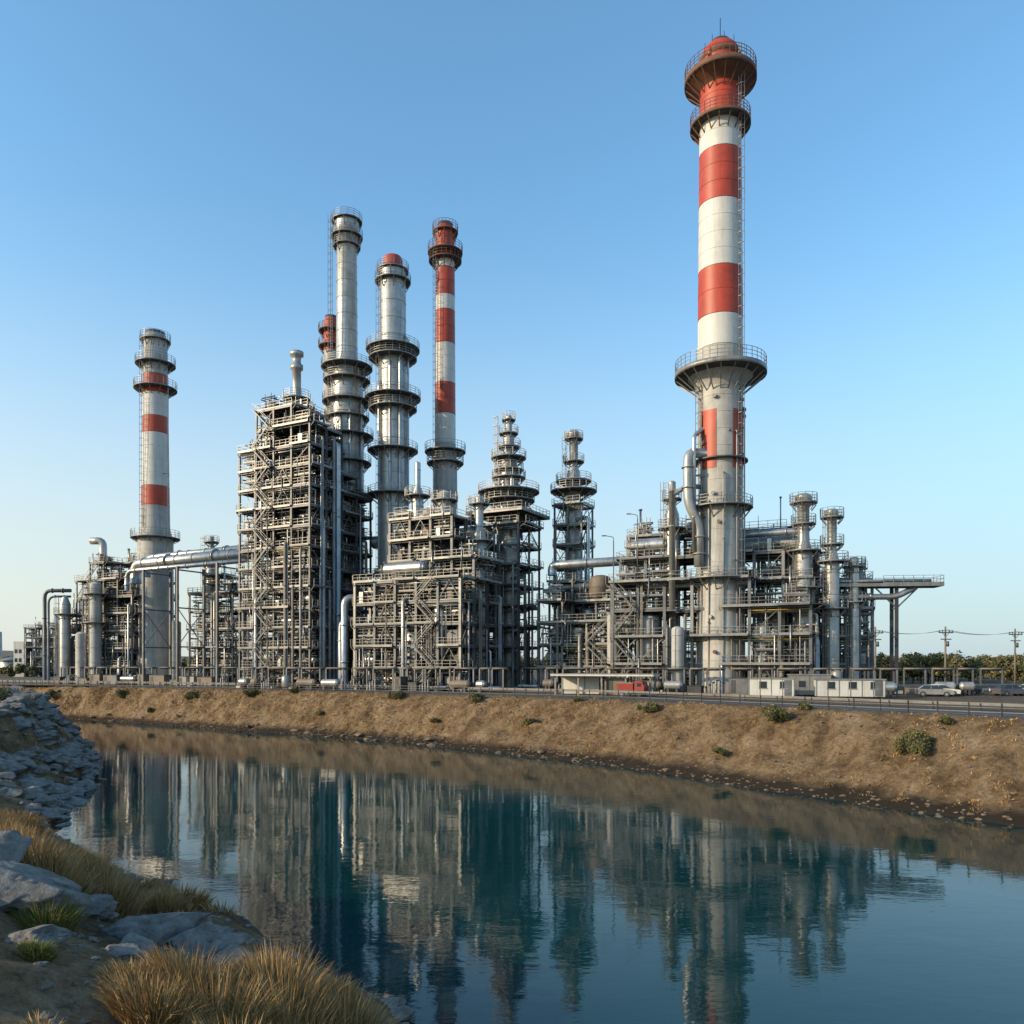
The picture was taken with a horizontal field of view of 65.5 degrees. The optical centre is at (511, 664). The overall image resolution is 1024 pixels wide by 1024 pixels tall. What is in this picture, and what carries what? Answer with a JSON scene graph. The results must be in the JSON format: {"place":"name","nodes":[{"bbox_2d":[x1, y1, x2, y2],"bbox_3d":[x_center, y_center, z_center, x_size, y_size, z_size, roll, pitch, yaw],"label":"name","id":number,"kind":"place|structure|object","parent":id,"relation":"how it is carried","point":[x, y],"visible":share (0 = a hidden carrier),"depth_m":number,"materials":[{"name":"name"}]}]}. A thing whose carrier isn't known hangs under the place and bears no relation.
{"place":"outdoors","nodes":[
{"label":"outdoors","id":0,"kind":"place"},
{"bbox_2d":[0,632,87,674],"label":"storage tank farm","id":1,"kind":"object","parent":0,"point":[5,661],"visible":0.11,"depth_m":331.66,"materials":[{"name":"grey metal"}]},
{"bbox_2d":[0,650,1023,1023],"bbox_3d":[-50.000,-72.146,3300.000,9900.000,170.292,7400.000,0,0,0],"label":"ground","id":2,"kind":"structure","parent":0,"point":[68,970],"depth_m":71.47,"materials":[{"name":"soil"}]},
{"bbox_2d":[0,687,12,700],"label":"shrub","id":3,"kind":"object","parent":2,"relation":"on","point":[3,694],"visible":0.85,"depth_m":72.33,"materials":[{"name":"green plant"}]},
{"bbox_2d":[0,830,32,862],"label":"boulder","id":4,"kind":"object","parent":2,"relation":"on","point":[15,845],"visible":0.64,"depth_m":20.50,"materials":[{"name":"grey stone"}]},
{"bbox_2d":[0,663,40,676],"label":"tree line","id":5,"kind":"object","parent":2,"relation":"on","point":[9,671],"visible":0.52,"depth_m":266.77,"materials":[{"name":"green plant"}]},
{"bbox_2d":[13,614,57,676],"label":"process unit","id":6,"kind":"object","parent":2,"relation":"on","point":[23,652],"visible":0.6,"depth_m":270.00,"materials":[{"name":"grey metal"}]},
{"bbox_2d":[4,924,73,948],"bbox_3d":[-9.840,5.745,16.543,1.373,0.724,0.988,0,0,0],"label":"boulder","id":7,"kind":"object","parent":2,"relation":"on","point":[49,932],"visible":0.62,"depth_m":16.33,"materials":[{"name":"grey stone"}]},
{"bbox_2d":[0,861,91,917],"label":"boulder","id":8,"kind":"object","parent":2,"relation":"on","point":[25,885],"visible":0.85,"depth_m":18.29,"materials":[{"name":"grey stone"}]},
{"bbox_2d":[5,892,93,961],"bbox_3d":[-9.927,5.660,17.334,2.085,1.032,4.497,0,0,-38],"label":"green grass tuft","id":9,"kind":"object","parent":2,"relation":"on","point":[67,918],"visible":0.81,"depth_m":17.77,"materials":[{"name":"green plant"}]},
{"bbox_2d":[0,685,102,820],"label":"shore rocks","id":10,"kind":"object","parent":2,"relation":"on","point":[76,752],"visible":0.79,"depth_m":65.14,"materials":[{"name":"grey stone"}]},
{"bbox_2d":[44,689,60,697],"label":"shrub","id":11,"kind":"object","parent":2,"relation":"on","point":[53,694],"visible":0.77,"depth_m":152.25,"materials":[{"name":"green plant"}]},
{"bbox_2d":[75,894,119,921],"bbox_3d":[-11.076,6.333,20.656,1.612,0.853,1.294,0,0,-32],"label":"boulder","id":12,"kind":"object","parent":2,"relation":"on","point":[103,906],"visible":0.3,"depth_m":20.53,"materials":[{"name":"grey stone"}]},
{"bbox_2d":[42,537,175,683],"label":"process unit","id":13,"kind":"object","parent":2,"relation":"on","point":[112,607],"visible":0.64,"depth_m":169.69,"materials":[{"name":"grey metal"}]},
{"bbox_2d":[115,689,128,697],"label":"shrub","id":14,"kind":"object","parent":2,"relation":"on","point":[122,693],"visible":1,"depth_m":143.28,"materials":[{"name":"green plant"}]},
{"bbox_2d":[104,943,141,961],"bbox_3d":[-8.583,6.389,17.411,0.797,0.447,0.890,0,0,-36],"label":"boulder","id":15,"kind":"object","parent":2,"relation":"on","point":[124,950],"visible":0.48,"depth_m":17.35,"materials":[{"name":"grey stone"}]},
{"bbox_2d":[120,932,155,956],"bbox_3d":[-8.843,6.632,18.721,0.814,0.593,1.186,0,0,-31],"label":"boulder","id":16,"kind":"object","parent":2,"relation":"on","point":[137,939],"visible":0.5,"depth_m":18.64,"materials":[{"name":"grey stone"}]},
{"bbox_2d":[53,667,238,685],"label":"ground pipework","id":17,"kind":"object","parent":2,"relation":"on","point":[151,677],"visible":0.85,"depth_m":159.29,"materials":[{"name":"grey metal"}]},
{"bbox_2d":[147,707,155,712],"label":"shrub","id":18,"kind":"object","parent":2,"relation":"on","point":[151,710],"visible":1,"depth_m":136.94,"materials":[{"name":"green plant"}]},
{"bbox_2d":[130,328,179,674],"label":"chimney","id":19,"kind":"object","parent":2,"relation":"on","point":[156,391],"visible":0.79,"depth_m":169.50,"materials":[{"name":"grey metal"}]},
{"bbox_2d":[100,912,211,945],"bbox_3d":[-9.251,6.935,20.575,1.815,1.326,3.110,0,0,33],"label":"boulder","id":20,"kind":"object","parent":2,"relation":"on","point":[158,929],"visible":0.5,"depth_m":19.94,"materials":[{"name":"grey stone"}]},
{"bbox_2d":[187,629,193,686],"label":"street lamp","id":21,"kind":"object","parent":2,"relation":"on","point":[189,685],"visible":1,"depth_m":147.97,"materials":[{"name":"grey metal"}]},
{"bbox_2d":[184,690,197,699],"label":"shrub","id":22,"kind":"object","parent":2,"relation":"on","point":[191,694],"visible":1,"depth_m":133.87,"materials":[{"name":"green plant"}]},
{"bbox_2d":[124,542,265,686],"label":"pipe rack","id":23,"kind":"object","parent":2,"relation":"on","point":[139,571],"visible":0.89,"depth_m":155.25,"materials":[{"name":"grey metal"}]},
{"bbox_2d":[0,750,406,1023],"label":"dry grass","id":24,"kind":"structure","parent":2,"relation":"on","point":[276,989],"depth_m":16.75,"materials":[{"name":"brown plant"}]},
{"bbox_2d":[160,922,249,958],"bbox_3d":[-8.021,7.096,20.262,2.165,1.087,1.780,0,0,32],"label":"boulder","id":25,"kind":"object","parent":2,"relation":"on","point":[208,934],"visible":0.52,"depth_m":19.87,"materials":[{"name":"grey stone"}]},
{"bbox_2d":[5,715,415,1021],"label":"shore rocks","id":26,"kind":"object","parent":2,"relation":"on","point":[408,1012],"visible":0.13,"depth_m":51.62,"materials":[{"name":"grey stone"}]},
{"bbox_2d":[16,833,413,1023],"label":"pebbles","id":27,"kind":"object","parent":2,"relation":"on","point":[51,984],"visible":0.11,"depth_m":17.81,"materials":[{"name":"grey stone"}]},
{"bbox_2d":[172,535,258,682],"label":"process unit","id":28,"kind":"object","parent":2,"relation":"on","point":[229,657],"visible":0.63,"depth_m":166.77,"materials":[{"name":"grey metal"}]},
{"bbox_2d":[202,943,255,967],"bbox_3d":[-6.830,7.272,19.346,1.427,0.761,1.233,0,0,0],"label":"boulder","id":29,"kind":"object","parent":2,"relation":"on","point":[233,947],"visible":0.38,"depth_m":19.29,"materials":[{"name":"grey stone"}]},
{"bbox_2d":[242,688,259,696],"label":"shrub","id":30,"kind":"object","parent":2,"relation":"on","point":[251,692],"visible":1,"depth_m":126.91,"materials":[{"name":"green plant"}]},
{"bbox_2d":[238,667,348,689],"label":"ground pipework","id":31,"kind":"object","parent":2,"relation":"on","point":[285,680],"visible":0.91,"depth_m":129.22,"materials":[{"name":"grey metal"}]},
{"bbox_2d":[288,686,299,692],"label":"shrub","id":32,"kind":"object","parent":2,"relation":"on","point":[293,689],"visible":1,"depth_m":123.80,"materials":[{"name":"green plant"}]},
{"bbox_2d":[236,349,372,688],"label":"process tower","id":33,"kind":"structure","parent":2,"relation":"on","point":[310,513],"depth_m":135.84,"materials":[{"name":"grey metal"}]},
{"bbox_2d":[317,710,323,715],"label":"shrub","id":34,"kind":"object","parent":2,"relation":"on","point":[320,713],"visible":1,"depth_m":116.39,"materials":[{"name":"green plant"}]},
{"bbox_2d":[318,314,335,423],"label":"chimney","id":35,"kind":"object","parent":2,"relation":"on","point":[324,330],"visible":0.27,"depth_m":163.65,"materials":[{"name":"red metal"}]},
{"bbox_2d":[321,207,373,684],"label":"exhaust stack","id":36,"kind":"object","parent":2,"relation":"on","point":[347,382],"visible":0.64,"depth_m":148.02,"materials":[{"name":"grey metal"}]},
{"bbox_2d":[364,253,420,684],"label":"exhaust stack","id":37,"kind":"object","parent":2,"relation":"on","point":[393,352],"visible":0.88,"depth_m":142.69,"materials":[{"name":"grey metal"}]},
{"bbox_2d":[387,690,405,699],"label":"shrub","id":38,"kind":"object","parent":2,"relation":"on","point":[395,695],"visible":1,"depth_m":111.92,"materials":[{"name":"green plant"}]},
{"bbox_2d":[337,462,503,691],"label":"process unit","id":39,"kind":"object","parent":2,"relation":"on","point":[427,637],"visible":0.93,"depth_m":126.50,"materials":[{"name":"grey metal"}]},
{"bbox_2d":[346,667,508,692],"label":"ground pipework","id":40,"kind":"object","parent":2,"relation":"on","point":[402,682],"visible":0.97,"depth_m":119.69,"materials":[{"name":"grey metal"}]},
{"bbox_2d":[430,718,439,722],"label":"shrub","id":41,"kind":"object","parent":2,"relation":"on","point":[433,720],"visible":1,"depth_m":103.35,"materials":[{"name":"green plant"}]},
{"bbox_2d":[425,217,465,552],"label":"chimney","id":42,"kind":"object","parent":2,"relation":"on","point":[445,253],"visible":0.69,"depth_m":153.26,"materials":[{"name":"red metal"}]},
{"bbox_2d":[368,511,527,685],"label":"process unit","id":43,"kind":"object","parent":2,"relation":"on","point":[375,542],"depth_m":147.78,"materials":[{"name":"grey metal"}]},
{"bbox_2d":[468,692,484,702],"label":"shrub","id":44,"kind":"object","parent":2,"relation":"on","point":[473,697],"visible":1,"depth_m":102.81,"materials":[{"name":"green plant"}]},
{"bbox_2d":[466,411,549,687],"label":"fractionating column","id":45,"kind":"structure","parent":2,"relation":"on","point":[512,514],"depth_m":137.53,"materials":[{"name":"grey metal"}]},
{"bbox_2d":[0,685,1022,812],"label":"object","id":46,"kind":"structure","parent":2,"relation":"on","point":[518,725],"depth_m":95.42,"materials":[{"name":"brown plant"}]},
{"bbox_2d":[0,680,1023,716],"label":"guardrail","id":47,"kind":"object","parent":2,"relation":"on","point":[576,692],"visible":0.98,"depth_m":93.57,"materials":[{"name":"grey metal"}]},
{"bbox_2d":[2,652,1023,671],"bbox_3d":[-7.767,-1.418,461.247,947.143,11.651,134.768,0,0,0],"label":"tree line","id":48,"kind":"object","parent":2,"relation":"on","point":[183,662],"visible":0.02,"depth_m":429.36,"materials":[{"name":"green plant"}]},
{"bbox_2d":[523,718,535,724],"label":"shrub","id":49,"kind":"object","parent":2,"relation":"on","point":[528,721],"visible":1,"depth_m":93.58,"materials":[{"name":"green plant"}]},
{"bbox_2d":[51,688,1013,826],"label":"shore rocks","id":50,"kind":"object","parent":2,"relation":"on","point":[308,732],"visible":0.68,"depth_m":89.92,"materials":[{"name":"stone"}]},
{"bbox_2d":[50,686,1019,818],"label":"pebbles","id":51,"kind":"object","parent":2,"relation":"on","point":[928,783],"visible":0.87,"depth_m":89.14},
{"bbox_2d":[518,667,624,689],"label":"ground pipework","id":52,"kind":"object","parent":2,"relation":"on","point":[547,683],"visible":0.49,"depth_m":122.67,"materials":[{"name":"grey metal"}]},
{"bbox_2d":[550,429,596,687],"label":"fractionating column","id":53,"kind":"structure","parent":2,"relation":"on","point":[573,490],"depth_m":141.63,"materials":[{"name":"grey metal"}]},
{"bbox_2d":[573,696,582,701],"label":"shrub","id":54,"kind":"object","parent":2,"relation":"on","point":[578,699],"visible":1,"depth_m":94.61,"materials":[{"name":"green plant"}]},
{"bbox_2d":[535,553,664,689],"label":"process unit","id":55,"kind":"object","parent":2,"relation":"on","point":[565,598],"visible":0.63,"depth_m":129.01,"materials":[{"name":"grey metal"}]},
{"bbox_2d":[550,673,659,695],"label":"shelter","id":56,"kind":"object","parent":2,"relation":"on","point":[586,681],"visible":0.84,"depth_m":105.71,"materials":[{"name":"grey metal"}]},
{"bbox_2d":[602,535,613,677],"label":"street lamp","id":57,"kind":"object","parent":2,"relation":"on","point":[613,602],"visible":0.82,"depth_m":108.92,"materials":[{"name":"grey metal"}]},
{"bbox_2d":[617,681,648,696],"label":"red truck","id":58,"kind":"object","parent":2,"relation":"on","point":[634,686],"visible":0.71,"depth_m":100.58,"materials":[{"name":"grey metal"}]},
{"bbox_2d":[637,701,658,712],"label":"shrub","id":59,"kind":"object","parent":2,"relation":"on","point":[649,707],"visible":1,"depth_m":84.94,"materials":[{"name":"green plant"}]},
{"bbox_2d":[601,481,825,692],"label":"process unit","id":60,"kind":"object","parent":2,"relation":"on","point":[641,623],"visible":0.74,"depth_m":115.86,"materials":[{"name":"grey metal"}]},
{"bbox_2d":[627,513,637,578],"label":"street lamp","id":61,"kind":"object","parent":60,"relation":"on","point":[637,542],"visible":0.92,"depth_m":117.92,"materials":[{"name":"grey metal"}]},
{"bbox_2d":[668,18,766,692],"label":"chimney","id":62,"kind":"object","parent":2,"relation":"on","point":[720,375],"visible":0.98,"depth_m":112.67,"materials":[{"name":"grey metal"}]},
{"bbox_2d":[712,746,725,754],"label":"shrub","id":63,"kind":"object","parent":2,"relation":"on","point":[718,750],"visible":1,"depth_m":72.89,"materials":[{"name":"green plant"}]},
{"bbox_2d":[621,667,900,696],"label":"ground pipework","id":64,"kind":"object","parent":2,"relation":"on","point":[738,685],"visible":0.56,"depth_m":107.63,"materials":[{"name":"grey metal"}]},
{"bbox_2d":[748,677,795,697],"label":"site cabin","id":65,"kind":"object","parent":2,"relation":"on","point":[772,686],"visible":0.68,"depth_m":96.48,"materials":[{"name":"grey metal"}]},
{"bbox_2d":[760,702,791,721],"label":"shrub","id":66,"kind":"object","parent":2,"relation":"on","point":[774,714],"visible":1,"depth_m":71.67,"materials":[{"name":"green plant"}]},
{"bbox_2d":[797,702,812,709],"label":"shrub","id":67,"kind":"object","parent":2,"relation":"on","point":[805,706],"visible":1,"depth_m":73.10,"materials":[{"name":"green plant"}]},
{"bbox_2d":[787,674,831,696],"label":"site cabin","id":68,"kind":"object","parent":2,"relation":"on","point":[804,684],"visible":0.55,"depth_m":100.26,"materials":[{"name":"grey metal"}]},
{"bbox_2d":[768,491,874,678],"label":"distillation unit","id":69,"kind":"object","parent":2,"relation":"on","point":[855,648],"visible":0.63,"depth_m":111.99,"materials":[{"name":"grey metal"}]},
{"bbox_2d":[813,678,885,698],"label":"site cabin","id":70,"kind":"object","parent":2,"relation":"on","point":[848,688],"visible":0.96,"depth_m":94.55,"materials":[{"name":"grey metal"}]},
{"bbox_2d":[868,627,882,678],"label":"utility pole","id":71,"kind":"object","parent":2,"relation":"on","point":[876,643],"visible":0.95,"depth_m":108.39,"materials":[{"name":"grey wood"}]},
{"bbox_2d":[815,575,943,693],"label":"pipe rack","id":72,"kind":"object","parent":2,"relation":"on","point":[894,585],"visible":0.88,"depth_m":111.78,"materials":[{"name":"grey metal"}]},
{"bbox_2d":[892,727,935,755],"bbox_3d":[31.197,5.819,61.018,3.239,2.049,3.421,0,0,-10],"label":"shrub","id":73,"kind":"object","parent":2,"relation":"on","point":[916,745],"visible":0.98,"depth_m":60.76,"materials":[{"name":"green plant"}]},
{"bbox_2d":[849,668,1006,695],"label":"ground pipework","id":74,"kind":"object","parent":2,"relation":"on","point":[966,688],"visible":0.6,"depth_m":105.28,"materials":[{"name":"grey metal"}]},
{"bbox_2d":[841,650,1023,682],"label":"tree line","id":75,"kind":"object","parent":2,"relation":"on","point":[930,660],"visible":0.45,"depth_m":175.73,"materials":[{"name":"green plant"}]},
{"bbox_2d":[914,685,953,696],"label":"parked car","id":76,"kind":"object","parent":2,"relation":"on","point":[923,690],"visible":1,"depth_m":100.38,"materials":[{"name":"grey metal"}]},
{"bbox_2d":[928,684,960,695],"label":"parked car","id":77,"kind":"object","parent":2,"relation":"on","point":[956,691],"visible":0.41,"depth_m":103.03,"materials":[{"name":"grey metal"}]},
{"bbox_2d":[938,626,953,681],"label":"utility pole","id":78,"kind":"object","parent":2,"relation":"on","point":[946,643],"visible":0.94,"depth_m":107.40,"materials":[{"name":"grey wood"}]},
{"bbox_2d":[874,630,1022,634],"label":"power lines","id":79,"kind":"object","parent":78,"relation":"attached to","point":[951,631],"visible":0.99,"depth_m":108.90,"materials":[{"name":"grey metal"}]},
{"bbox_2d":[938,715,954,724],"bbox_3d":[34.145,4.338,62.581,1.253,0.867,1.437,0,0,28],"label":"shrub","id":80,"kind":"object","parent":2,"relation":"on","point":[944,719],"visible":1,"depth_m":62.20,"materials":[{"name":"green plant"}]},
{"bbox_2d":[958,684,979,694],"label":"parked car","id":81,"kind":"object","parent":2,"relation":"on","point":[976,691],"visible":0.21,"depth_m":105.26,"materials":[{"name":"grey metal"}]},
{"bbox_2d":[991,684,1023,695],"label":"parked car","id":82,"kind":"object","parent":2,"relation":"on","point":[1007,690],"visible":1,"depth_m":102.22,"materials":[{"name":"blue metal"}]},
{"bbox_2d":[1009,629,1022,684],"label":"utility pole","id":83,"kind":"object","parent":2,"relation":"on","point":[1016,645],"visible":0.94,"depth_m":113.89,"materials":[{"name":"grey wood"}]},
{"bbox_2d":[0,684,1023,716],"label":"road","id":84,"kind":"structure","parent":0,"point":[894,709],"depth_m":89.26,"materials":[{"name":"grey asphalt"}]},
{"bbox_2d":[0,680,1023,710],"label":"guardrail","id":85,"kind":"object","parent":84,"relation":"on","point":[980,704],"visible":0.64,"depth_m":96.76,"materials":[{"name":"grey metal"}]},
{"bbox_2d":[0,0,1023,662],"label":"sky","id":86,"kind":"structure","parent":0,"point":[180,168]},
{"bbox_2d":[50,719,1023,1023],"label":"water","id":87,"kind":"structure","parent":0,"point":[438,885],"depth_m":37.30,"materials":[{"name":"blue liquid"}]}
]}

